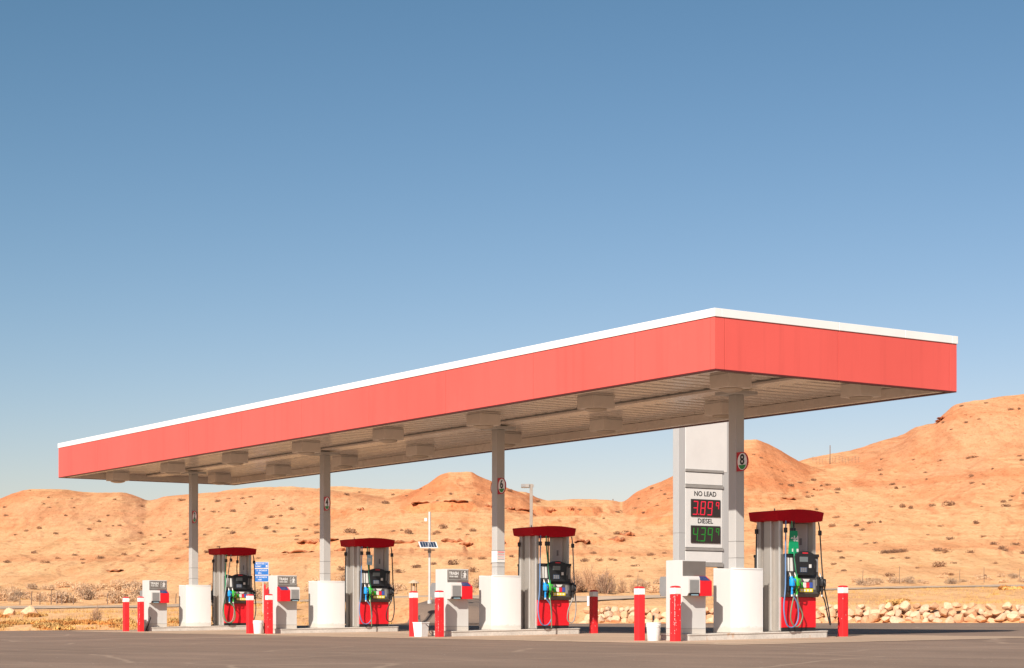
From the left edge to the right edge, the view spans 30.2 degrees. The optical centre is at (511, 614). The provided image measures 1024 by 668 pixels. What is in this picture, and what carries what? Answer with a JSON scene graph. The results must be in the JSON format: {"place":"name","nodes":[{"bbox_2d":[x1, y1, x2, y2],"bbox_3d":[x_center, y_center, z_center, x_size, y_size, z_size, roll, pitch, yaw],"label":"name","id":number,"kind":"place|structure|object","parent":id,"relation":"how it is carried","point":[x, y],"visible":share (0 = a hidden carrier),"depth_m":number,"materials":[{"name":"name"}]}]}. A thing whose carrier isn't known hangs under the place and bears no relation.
{"place":"outdoors","nodes":[
{"label":"outdoors","id":0,"kind":"place"},
{"bbox_2d":[0,394,1023,630],"bbox_3d":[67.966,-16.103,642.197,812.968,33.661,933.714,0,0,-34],"label":"desert hills","id":1,"kind":"structure","parent":0,"point":[993,437],"depth_m":182.34,"materials":[{"name":"orange sand"}]},
{"bbox_2d":[3,608,15,614],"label":"boulder","id":2,"kind":"object","parent":1,"relation":"on","point":[9,611],"visible":0.81,"depth_m":81.86,"materials":[{"name":"stone"}]},
{"bbox_2d":[20,606,37,614],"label":"boulder","id":3,"kind":"object","parent":1,"relation":"on","point":[28,609],"visible":0.66,"depth_m":81.84,"materials":[{"name":"stone"}]},
{"bbox_2d":[29,595,47,601],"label":"sagebrush","id":4,"kind":"object","parent":1,"relation":"on","point":[38,597],"visible":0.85,"depth_m":112.70,"materials":[{"name":"brown plant"}]},
{"bbox_2d":[32,622,61,627],"bbox_3d":[-15.696,0.358,64.230,1.082,0.279,0.780,0,0,-11],"label":"grass tussock","id":5,"kind":"object","parent":1,"relation":"on","point":[50,624],"depth_m":64.05,"materials":[{"name":"beige plant"}]},
{"bbox_2d":[36,619,64,624],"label":"grass tussock","id":6,"kind":"object","parent":1,"relation":"on","point":[55,620],"depth_m":66.44,"materials":[{"name":"beige plant"}]},
{"bbox_2d":[52,589,72,602],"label":"sagebrush","id":7,"kind":"object","parent":1,"relation":"on","point":[63,594],"visible":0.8,"depth_m":109.03,"materials":[{"name":"beige plant"}]},
{"bbox_2d":[53,581,71,587],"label":"sagebrush","id":8,"kind":"object","parent":1,"relation":"on","point":[63,584],"visible":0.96,"depth_m":139.69,"materials":[{"name":"beige plant"}]},
{"bbox_2d":[52,624,75,629],"bbox_3d":[-14.983,0.442,63.725,0.867,0.307,0.717,0,0,-39],"label":"grass tussock","id":9,"kind":"object","parent":1,"relation":"on","point":[65,627],"depth_m":63.51,"materials":[{"name":"beige plant"}]},
{"bbox_2d":[64,592,83,602],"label":"sagebrush","id":10,"kind":"object","parent":1,"relation":"on","point":[71,599],"visible":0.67,"depth_m":110.09,"materials":[{"name":"brown plant"}]},
{"bbox_2d":[71,580,96,591],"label":"sagebrush","id":11,"kind":"object","parent":1,"relation":"on","point":[84,585],"visible":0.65,"depth_m":131.44,"materials":[{"name":"beige plant"}]},
{"bbox_2d":[74,585,97,599],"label":"sagebrush","id":12,"kind":"object","parent":1,"relation":"on","point":[87,594],"visible":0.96,"depth_m":115.75,"materials":[{"name":"beige plant"}]},
{"bbox_2d":[77,618,96,624],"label":"grass tussock","id":13,"kind":"object","parent":1,"relation":"on","point":[90,622],"depth_m":66.86,"materials":[{"name":"plant"}]},
{"bbox_2d":[90,605,102,620],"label":"dead weed","id":14,"kind":"object","parent":1,"relation":"on","point":[96,616],"visible":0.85,"depth_m":69.47,"materials":[{"name":"brown plant"}]},
{"bbox_2d":[88,584,106,590],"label":"sagebrush","id":15,"kind":"object","parent":1,"relation":"on","point":[101,588],"visible":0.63,"depth_m":133.27,"materials":[{"name":"beige plant"}]},
{"bbox_2d":[106,580,124,590],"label":"sagebrush","id":16,"kind":"object","parent":1,"relation":"on","point":[114,584],"visible":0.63,"depth_m":131.94,"materials":[{"name":"beige plant"}]},
{"bbox_2d":[101,589,131,603],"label":"sagebrush","id":17,"kind":"object","parent":1,"relation":"on","point":[116,597],"visible":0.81,"depth_m":107.74,"materials":[{"name":"beige plant"}]},
{"bbox_2d":[121,582,140,593],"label":"sagebrush","id":18,"kind":"object","parent":1,"relation":"on","point":[126,590],"visible":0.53,"depth_m":126.90,"materials":[{"name":"beige plant"}]},
{"bbox_2d":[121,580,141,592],"bbox_3d":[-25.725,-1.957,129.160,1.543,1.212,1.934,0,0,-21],"label":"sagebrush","id":19,"kind":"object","parent":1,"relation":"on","point":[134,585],"visible":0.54,"depth_m":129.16,"materials":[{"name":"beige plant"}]},
{"bbox_2d":[255,562,268,613],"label":"road sign","id":20,"kind":"object","parent":1,"relation":"on","point":[261,575],"visible":1,"depth_m":75.98,"materials":[{"name":"metal"}]},
{"bbox_2d":[281,550,314,553],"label":"rock ledge","id":21,"kind":"object","parent":1,"relation":"on","point":[297,551],"visible":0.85,"depth_m":164.07,"materials":[{"name":"orange stone"}]},
{"bbox_2d":[418,512,437,603],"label":"solar sensor pole","id":22,"kind":"object","parent":1,"relation":"on","point":[429,544],"visible":0.88,"depth_m":75.95,"materials":[{"name":"metal"}]},
{"bbox_2d":[441,538,462,542],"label":"rock ledge","id":23,"kind":"object","parent":1,"relation":"on","point":[450,540],"visible":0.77,"depth_m":164.04,"materials":[{"name":"orange stone"}]},
{"bbox_2d":[0,565,1023,630],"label":"dry grass","id":24,"kind":"structure","parent":1,"relation":"on","point":[300,602],"depth_m":78.07,"materials":[{"name":"yellow plant"}]},
{"bbox_2d":[521,484,533,526],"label":"parking lot light","id":25,"kind":"object","parent":1,"relation":"on","point":[531,486],"visible":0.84,"depth_m":85.93,"materials":[{"name":"white metal"}]},
{"bbox_2d":[571,571,582,592],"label":"bare bush","id":26,"kind":"object","parent":1,"relation":"on","point":[577,583],"visible":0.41,"depth_m":105.27,"materials":[{"name":"brown plant"}]},
{"bbox_2d":[573,575,586,591],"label":"bare bush","id":27,"kind":"object","parent":1,"relation":"on","point":[580,577],"visible":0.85,"depth_m":106.10,"materials":[{"name":"brown plant"}]},
{"bbox_2d":[581,565,598,589],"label":"bare bush","id":28,"kind":"object","parent":1,"relation":"on","point":[587,578],"visible":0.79,"depth_m":108.73,"materials":[{"name":"brown plant"}]},
{"bbox_2d":[590,574,600,590],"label":"bare bush","id":29,"kind":"object","parent":1,"relation":"on","point":[594,585],"visible":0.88,"depth_m":105.17,"materials":[{"name":"brown plant"}]},
{"bbox_2d":[595,566,615,593],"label":"bare bush","id":30,"kind":"object","parent":1,"relation":"on","point":[606,587],"visible":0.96,"depth_m":105.01,"materials":[{"name":"brown plant"}]},
{"bbox_2d":[616,578,628,592],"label":"bare bush","id":31,"kind":"object","parent":1,"relation":"on","point":[621,589],"visible":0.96,"depth_m":106.44,"materials":[{"name":"brown plant"}]},
{"bbox_2d":[646,584,659,592],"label":"sagebrush","id":32,"kind":"object","parent":1,"relation":"on","point":[654,588],"visible":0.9,"depth_m":106.16,"materials":[{"name":"beige plant"}]},
{"bbox_2d":[869,613,879,622],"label":"boulder","id":33,"kind":"object","parent":1,"relation":"on","point":[874,617],"visible":1,"depth_m":62.93,"materials":[{"name":"stone"}]},
{"bbox_2d":[889,616,904,622],"bbox_3d":[12.717,0.206,62.656,0.426,0.340,0.456,0,0,-37],"label":"boulder","id":34,"kind":"object","parent":1,"relation":"on","point":[894,619],"visible":0.69,"depth_m":62.59,"materials":[{"name":"stone"}]},
{"bbox_2d":[886,598,911,604],"bbox_3d":[13.034,-0.430,64.035,0.808,0.286,0.763,0,0,38],"label":"grass tussock","id":35,"kind":"object","parent":1,"relation":"on","point":[897,602],"depth_m":63.94,"materials":[{"name":"yellow plant"}]},
{"bbox_2d":[904,610,912,616],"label":"boulder","id":36,"kind":"object","parent":1,"relation":"on","point":[907,613],"visible":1,"depth_m":62.63,"materials":[{"name":"stone"}]},
{"bbox_2d":[899,601,911,611],"bbox_3d":[13.036,-0.273,62.915,0.419,0.351,0.309,-18,-18,31],"label":"boulder","id":37,"kind":"object","parent":36,"relation":"on","point":[904,606],"visible":1,"depth_m":62.81,"materials":[{"name":"stone"}]},
{"bbox_2d":[909,611,920,619],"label":"boulder","id":38,"kind":"object","parent":1,"relation":"on","point":[915,614],"visible":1,"depth_m":62.33,"materials":[{"name":"stone"}]},
{"bbox_2d":[919,604,928,613],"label":"boulder","id":39,"kind":"object","parent":1,"relation":"on","point":[924,608],"visible":1,"depth_m":62.58,"materials":[{"name":"stone"}]},
{"bbox_2d":[939,608,948,616],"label":"boulder","id":40,"kind":"object","parent":1,"relation":"on","point":[943,612],"visible":1,"depth_m":61.88,"materials":[{"name":"stone"}]},
{"bbox_2d":[953,614,963,622],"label":"boulder","id":41,"kind":"object","parent":1,"relation":"on","point":[958,618],"visible":0.91,"depth_m":61.24,"materials":[{"name":"stone"}]},
{"bbox_2d":[964,613,976,621],"bbox_3d":[14.771,0.101,61.149,0.406,0.308,0.409,0,0,13],"label":"boulder","id":42,"kind":"object","parent":1,"relation":"on","point":[971,617],"visible":1,"depth_m":61.00,"materials":[{"name":"stone"}]},
{"bbox_2d":[964,608,977,616],"bbox_3d":[14.846,-0.042,61.436,0.320,0.349,0.371,0,0,-40],"label":"boulder","id":43,"kind":"object","parent":1,"relation":"on","point":[973,611],"visible":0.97,"depth_m":61.35,"materials":[{"name":"stone"}]},
{"bbox_2d":[981,610,993,618],"bbox_3d":[15.295,0.001,61.013,0.471,0.303,0.313,0,0,-22],"label":"boulder","id":44,"kind":"object","parent":1,"relation":"on","point":[987,614],"visible":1,"depth_m":60.89,"materials":[{"name":"stone"}]},
{"bbox_2d":[994,613,1006,621],"bbox_3d":[15.575,0.091,60.471,0.387,0.254,0.523,-19,-5,-2],"label":"boulder","id":45,"kind":"object","parent":1,"relation":"on","point":[1001,617],"visible":1,"depth_m":60.31,"materials":[{"name":"stone"}]},
{"bbox_2d":[1002,602,1011,610],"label":"boulder","id":46,"kind":"object","parent":1,"relation":"on","point":[1007,606],"visible":1,"depth_m":60.81,"materials":[{"name":"stone"}]},
{"bbox_2d":[1006,613,1020,621],"bbox_3d":[15.908,0.075,60.292,0.466,0.293,0.403,4,1,41],"label":"boulder","id":47,"kind":"object","parent":1,"relation":"on","point":[1011,617],"visible":1,"depth_m":60.18,"materials":[{"name":"stone"}]},
{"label":"boulder","id":48,"kind":"object","parent":1,"relation":"on","visible":0},
{"bbox_2d":[824,608,836,616],"bbox_3d":[10.805,-0.053,64.359,0.288,0.335,0.492,-18,8,46],"label":"boulder","id":49,"kind":"object","parent":48,"relation":"on","point":[833,613],"visible":0.75,"depth_m":64.25,"materials":[{"name":"stone"}]},
{"bbox_2d":[0,623,1023,667],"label":"asphalt lot","id":50,"kind":"structure","parent":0,"point":[47,649],"depth_m":29.83,"materials":[{"name":"grey asphalt"}]},
{"bbox_2d":[71,629,1023,644],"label":"concrete pad","id":51,"kind":"object","parent":50,"relation":"on","point":[606,636],"visible":0.72,"depth_m":40.35,"materials":[{"name":"grey concrete"}]},
{"bbox_2d":[123,597,128,630],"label":"bollard","id":52,"kind":"object","parent":51,"relation":"on","point":[125,613],"visible":0.88,"depth_m":58.66,"materials":[{"name":"red metal"}]},
{"bbox_2d":[137,596,143,631],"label":"bollard","id":53,"kind":"object","parent":51,"relation":"on","point":[140,608],"visible":0.92,"depth_m":57.72,"materials":[{"name":"metal"}]},
{"bbox_2d":[147,625,245,630],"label":"pump island","id":54,"kind":"structure","parent":51,"relation":"on","point":[216,627],"depth_m":59.03,"materials":[{"name":"concrete"}]},
{"bbox_2d":[140,580,168,626],"bbox_3d":[-11.037,-0.348,58.646,0.604,1.440,0.924,0,0,-34],"label":"trash station","id":55,"kind":"object","parent":54,"relation":"on","point":[154,594],"visible":0.98,"depth_m":58.40,"materials":[{"name":"grey paint"}]},
{"bbox_2d":[179,585,210,625],"bbox_3d":[-9.921,-0.291,59.400,0.848,1.285,0.618,0,0,-34],"label":"column enclosure","id":56,"kind":"object","parent":54,"relation":"on","point":[194,605],"depth_m":59.15,"materials":[{"name":"grey paint"}]},
{"bbox_2d":[208,547,256,624],"bbox_3d":[-8.854,-0.906,60.122,1.277,2.470,1.412,0,0,-34],"label":"fuel pump","id":57,"kind":"object","parent":54,"relation":"on","point":[229,593],"visible":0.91,"depth_m":59.79,"materials":[{"name":"red metal"}]},
{"bbox_2d":[224,604,245,622],"bbox_3d":[-8.647,-0.051,59.816,0.923,0.610,0.033,0,0,-34],"label":"door","id":58,"kind":"structure","parent":57,"relation":"in","point":[240,609],"depth_m":59.77,"materials":[{"name":"red metal"}]},
{"bbox_2d":[246,594,253,633],"bbox_3d":[-7.122,-0.016,51.606,0.166,1.090,0.166,0,0,-34],"label":"bollard","id":59,"kind":"object","parent":51,"relation":"on","point":[249,612],"visible":0.91,"depth_m":51.54,"materials":[{"name":"red metal"}]},
{"bbox_2d":[253,620,263,633],"bbox_3d":[-6.833,0.328,51.143,0.295,0.362,0.295,0,0,39],"label":"bucket","id":60,"kind":"object","parent":51,"relation":"on","point":[258,626],"visible":1,"depth_m":51.03,"materials":[{"name":"white plastic"}]},
{"bbox_2d":[265,594,272,633],"bbox_3d":[-6.479,-0.016,50.650,0.166,1.090,0.166,0,0,-34],"label":"bollard","id":61,"kind":"object","parent":51,"relation":"on","point":[268,613],"visible":0.91,"depth_m":50.59,"materials":[{"name":"metal"}]},
{"bbox_2d":[273,626,398,632],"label":"pump island","id":62,"kind":"structure","parent":51,"relation":"on","point":[345,629],"depth_m":51.99,"materials":[{"name":"concrete"}]},
{"bbox_2d":[266,575,299,628],"bbox_3d":[-6.220,-0.348,51.521,0.604,1.440,0.924,0,0,-34],"label":"trash station","id":63,"kind":"object","parent":62,"relation":"on","point":[284,590],"visible":1,"depth_m":51.27,"materials":[{"name":"grey paint"}]},
{"bbox_2d":[309,581,344,627],"bbox_3d":[-5.105,-0.291,52.275,0.848,1.285,0.618,0,0,-34],"label":"column enclosure","id":64,"kind":"object","parent":62,"relation":"on","point":[326,604],"depth_m":52.02,"materials":[{"name":"grey paint"}]},
{"bbox_2d":[340,537,394,626],"bbox_3d":[-4.037,-0.906,52.997,1.277,2.470,1.412,0,0,-34],"label":"fuel pump","id":65,"kind":"object","parent":62,"relation":"on","point":[369,593],"visible":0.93,"depth_m":52.66,"materials":[{"name":"red metal"}]},
{"bbox_2d":[359,602,388,623],"bbox_3d":[-3.831,-0.051,52.692,0.923,0.610,0.033,0,0,-34],"label":"door","id":66,"kind":"structure","parent":65,"relation":"in","point":[379,609],"depth_m":52.69,"materials":[{"name":"red metal"}]},
{"bbox_2d":[409,591,417,635],"bbox_3d":[-2.305,-0.016,44.481,0.166,1.090,0.166,0,0,-34],"label":"bollard","id":67,"kind":"object","parent":51,"relation":"on","point":[413,606],"visible":0.91,"depth_m":44.42,"materials":[{"name":"red metal"}]},
{"bbox_2d":[412,615,434,636],"bbox_3d":[-1.989,0.258,44.146,0.481,0.503,0.446,0,0,39],"label":"bucket","id":68,"kind":"object","parent":51,"relation":"on","point":[420,628],"visible":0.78,"depth_m":44.07,"materials":[{"name":"white plastic"}]},
{"bbox_2d":[435,590,443,636],"bbox_3d":[-1.663,-0.016,43.524,0.166,1.090,0.166,0,1,-34],"label":"bollard","id":69,"kind":"object","parent":51,"relation":"on","point":[439,613],"visible":0.94,"depth_m":43.46,"materials":[{"name":"metal"}]},
{"bbox_2d":[431,628,579,636],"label":"pump island","id":70,"kind":"structure","parent":51,"relation":"on","point":[514,632],"depth_m":44.84,"materials":[{"name":"concrete"}]},
{"bbox_2d":[431,569,472,630],"bbox_3d":[-1.403,-0.348,44.397,0.604,1.440,0.924,0,0,-34],"label":"trash station","id":71,"kind":"object","parent":70,"relation":"on","point":[455,586],"visible":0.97,"depth_m":44.14,"materials":[{"name":"grey paint"}]},
{"bbox_2d":[479,575,520,629],"bbox_3d":[-0.288,-0.291,45.151,0.848,1.285,0.618,0,0,-34],"label":"column enclosure","id":72,"kind":"object","parent":70,"relation":"on","point":[499,602],"depth_m":44.89,"materials":[{"name":"grey paint"}]},
{"bbox_2d":[513,525,576,628],"bbox_3d":[0.779,-0.906,45.872,1.277,2.470,1.412,0,0,-34],"label":"fuel pump","id":73,"kind":"object","parent":70,"relation":"on","point":[548,590],"visible":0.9,"depth_m":45.54,"materials":[{"name":"red metal"}]},
{"bbox_2d":[537,600,568,625],"bbox_3d":[0.986,-0.051,45.567,0.923,0.610,0.033,0,0,-34],"label":"panel","id":74,"kind":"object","parent":73,"relation":"in","point":[559,607],"depth_m":45.55,"materials":[{"name":"red metal"}]},
{"bbox_2d":[58,308,957,584],"bbox_3d":[-2.865,-2.478,48.871,6.210,5.970,32.290,0,0,-34],"label":"station canopy","id":75,"kind":"object","parent":51,"relation":"on","point":[653,375],"visible":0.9,"depth_m":40.76,"materials":[{"name":"red metal"}]},
{"bbox_2d":[106,471,128,482],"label":"canopy light","id":76,"kind":"object","parent":75,"relation":"attached to","point":[117,476],"visible":0.96,"depth_m":60.37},
{"bbox_2d":[160,462,184,474],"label":"canopy light","id":77,"kind":"object","parent":75,"relation":"attached to","point":[172,468],"visible":1,"depth_m":56.84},
{"bbox_2d":[208,473,230,484],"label":"canopy light","id":78,"kind":"object","parent":75,"relation":"attached to","point":[219,478],"visible":1,"depth_m":61.20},
{"bbox_2d":[222,452,247,465],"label":"canopy light","id":79,"kind":"object","parent":75,"relation":"attached to","point":[235,458],"visible":0.98,"depth_m":53.31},
{"bbox_2d":[266,464,290,476],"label":"canopy light","id":80,"kind":"object","parent":75,"relation":"attached to","point":[276,470],"visible":1,"depth_m":57.76,"materials":[{"name":"metal"}]},
{"bbox_2d":[292,440,320,454],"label":"canopy light","id":81,"kind":"object","parent":75,"relation":"attached to","point":[305,447],"visible":1,"depth_m":49.78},
{"bbox_2d":[324,497,330,510],"bbox_3d":[-5.053,-3.048,51.965,0.030,0.380,0.348,0,0,-34],"label":"number sign","id":82,"kind":"object","parent":75,"relation":"attached to","point":[327,502],"visible":1,"depth_m":51.97,"materials":[{"name":"white"}]},
{"bbox_2d":[331,455,357,468],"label":"canopy light","id":83,"kind":"object","parent":75,"relation":"attached to","point":[344,461],"visible":0.99,"depth_m":54.31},
{"bbox_2d":[373,427,403,442],"bbox_3d":[-3.031,-4.386,46.447,0.563,0.367,0.563,0,0,-34],"label":"canopy light","id":84,"kind":"object","parent":75,"relation":"attached to","point":[388,434],"visible":1,"depth_m":46.26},
{"bbox_2d":[406,444,433,458],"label":"canopy light","id":85,"kind":"object","parent":75,"relation":"attached to","point":[419,451],"visible":1,"depth_m":50.86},
{"bbox_2d":[466,411,500,428],"bbox_3d":[-0.645,-4.386,42.918,0.563,0.367,0.563,0,0,-34],"label":"canopy light","id":86,"kind":"object","parent":75,"relation":"attached to","point":[483,420],"visible":1,"depth_m":42.72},
{"bbox_2d":[491,550,504,562],"bbox_3d":[-0.327,-1.383,45.125,0.238,0.300,0.238,0,0,-34],"label":"wrapped notice","id":87,"kind":"object","parent":75,"relation":"attached to","point":[498,556],"visible":1,"depth_m":45.04,"materials":[{"name":"paper"}]},
{"bbox_2d":[498,478,505,493],"bbox_3d":[-0.237,-3.048,44.840,0.030,0.380,0.348,0,0,-34],"label":"number sign","id":88,"kind":"object","parent":75,"relation":"attached to","point":[501,485],"visible":1,"depth_m":44.83,"materials":[{"name":"white"}]},
{"bbox_2d":[491,431,521,446],"bbox_3d":[-0.140,-4.386,47.617,0.563,0.367,0.563,0,0,-34],"label":"canopy light","id":89,"kind":"object","parent":75,"relation":"attached to","point":[512,439],"visible":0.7,"depth_m":47.42,"materials":[{"name":"white metal"}]},
{"bbox_2d":[577,393,614,412],"bbox_3d":[1.741,-4.386,39.388,0.563,0.367,0.563,0,0,-34],"label":"canopy light","id":90,"kind":"object","parent":75,"relation":"attached to","point":[595,402],"visible":1,"depth_m":39.19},
{"bbox_2d":[589,417,622,433],"bbox_3d":[2.190,-4.386,44.170,0.563,0.367,0.563,0,0,-34],"label":"canopy light","id":91,"kind":"object","parent":75,"relation":"attached to","point":[605,425],"visible":1,"depth_m":43.98,"materials":[{"name":"white metal"}]},
{"bbox_2d":[704,400,728,418],"bbox_3d":[4.520,-4.386,40.724,0.563,0.367,0.563,0,0,-34],"label":"canopy light","id":92,"kind":"object","parent":75,"relation":"attached to","point":[718,409],"visible":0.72,"depth_m":40.50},
{"bbox_2d":[710,372,750,392],"bbox_3d":[4.127,-4.386,35.859,0.563,0.367,0.563,0,0,-34],"label":"canopy light","id":93,"kind":"object","parent":75,"relation":"attached to","point":[728,382],"visible":0.93,"depth_m":35.67,"materials":[{"name":"white metal"}]},
{"bbox_2d":[737,452,748,471],"bbox_3d":[4.580,-3.048,37.715,0.030,0.380,0.348,0,0,-34],"label":"number sign","id":94,"kind":"object","parent":75,"relation":"attached to","point":[742,461],"visible":1,"depth_m":37.70,"materials":[{"name":"white plastic"}]},
{"bbox_2d":[841,383,880,400],"bbox_3d":[6.849,-4.386,37.278,0.563,0.367,0.563,0,0,-34],"label":"canopy light","id":95,"kind":"object","parent":75,"relation":"attached to","point":[856,392],"visible":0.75,"depth_m":37.10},
{"bbox_2d":[589,590,597,632],"bbox_3d":[2.010,-0.069,46.704,0.166,1.090,0.166,0,0,-34],"label":"bollard","id":96,"kind":"object","parent":51,"relation":"on","point":[593,611],"visible":0.94,"depth_m":46.65,"materials":[{"name":"metal"}]},
{"bbox_2d":[634,586,644,640],"bbox_3d":[2.510,-0.016,37.353,0.166,1.090,0.166,0,0,-34],"label":"bollard","id":97,"kind":"object","parent":51,"relation":"on","point":[639,613],"visible":0.89,"depth_m":37.29,"materials":[{"name":"red metal"}]},
{"bbox_2d":[646,615,660,640],"bbox_3d":[2.753,0.259,36.946,0.295,0.501,0.295,0,0,39],"label":"bucket","id":98,"kind":"object","parent":51,"relation":"on","point":[653,630],"visible":0.96,"depth_m":36.84,"materials":[{"name":"white plastic"}]},
{"bbox_2d":[670,586,680,640],"bbox_3d":[3.132,-0.016,36.390,0.166,1.090,0.166,0,0,-34],"label":"bollard","id":99,"kind":"object","parent":51,"relation":"on","point":[675,613],"visible":0.98,"depth_m":36.33,"materials":[{"name":"metal"}]},
{"bbox_2d":[660,630,827,640],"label":"pump island","id":100,"kind":"structure","parent":51,"relation":"on","point":[761,635],"depth_m":37.70,"materials":[{"name":"concrete"}]},
{"bbox_2d":[660,560,711,633],"bbox_3d":[3.413,-0.348,37.272,0.604,1.440,0.924,0,0,-34],"label":"trash station","id":101,"kind":"object","parent":100,"relation":"on","point":[691,580],"visible":0.97,"depth_m":37.04,"materials":[{"name":"grey paint"}]},
{"bbox_2d":[713,568,762,632],"bbox_3d":[4.528,-0.291,38.026,0.848,1.285,0.618,0,0,-34],"label":"column enclosure","id":102,"kind":"object","parent":100,"relation":"on","point":[737,600],"depth_m":37.77,"materials":[{"name":"grey paint"}]},
{"bbox_2d":[749,508,830,630],"bbox_3d":[5.650,-0.906,38.785,1.408,2.470,1.412,0,0,-34],"label":"fuel pump","id":103,"kind":"object","parent":100,"relation":"on","point":[794,583],"visible":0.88,"depth_m":38.41,"materials":[{"name":"red metal"}]},
{"bbox_2d":[781,597,815,627],"bbox_3d":[5.802,-0.051,38.442,0.923,0.610,0.033,0,0,-34],"label":"door","id":104,"kind":"structure","parent":103,"relation":"in","point":[807,604],"depth_m":38.45,"materials":[{"name":"red metal"}]},
{"bbox_2d":[838,585,847,636],"bbox_3d":[6.904,-0.070,39.608,0.166,1.090,0.166,0,0,-34],"label":"bollard","id":105,"kind":"object","parent":51,"relation":"on","point":[842,610],"visible":0.87,"depth_m":39.55,"materials":[{"name":"metal"}]},
{"bbox_2d":[673,422,728,568],"bbox_3d":[6.272,-3.950,62.522,2.225,8.600,0.352,0,0,-34],"label":"price sign","id":106,"kind":"object","parent":50,"relation":"on","point":[700,492],"visible":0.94,"depth_m":62.32,"materials":[{"name":"white metal"}]},
{"bbox_2d":[0,584,1023,608],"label":"road","id":107,"kind":"structure","parent":0,"point":[581,598],"depth_m":99.63,"materials":[{"name":"grey asphalt"}]},
{"bbox_2d":[0,0,1023,501],"label":"sky","id":108,"kind":"structure","parent":0,"point":[206,206],"materials":[{"name":"blue"}]},
{"bbox_2d":[397,598,633,623],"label":"driveway","id":109,"kind":"structure","parent":0,"point":[426,612],"depth_m":74.56,"materials":[{"name":"concrete"}]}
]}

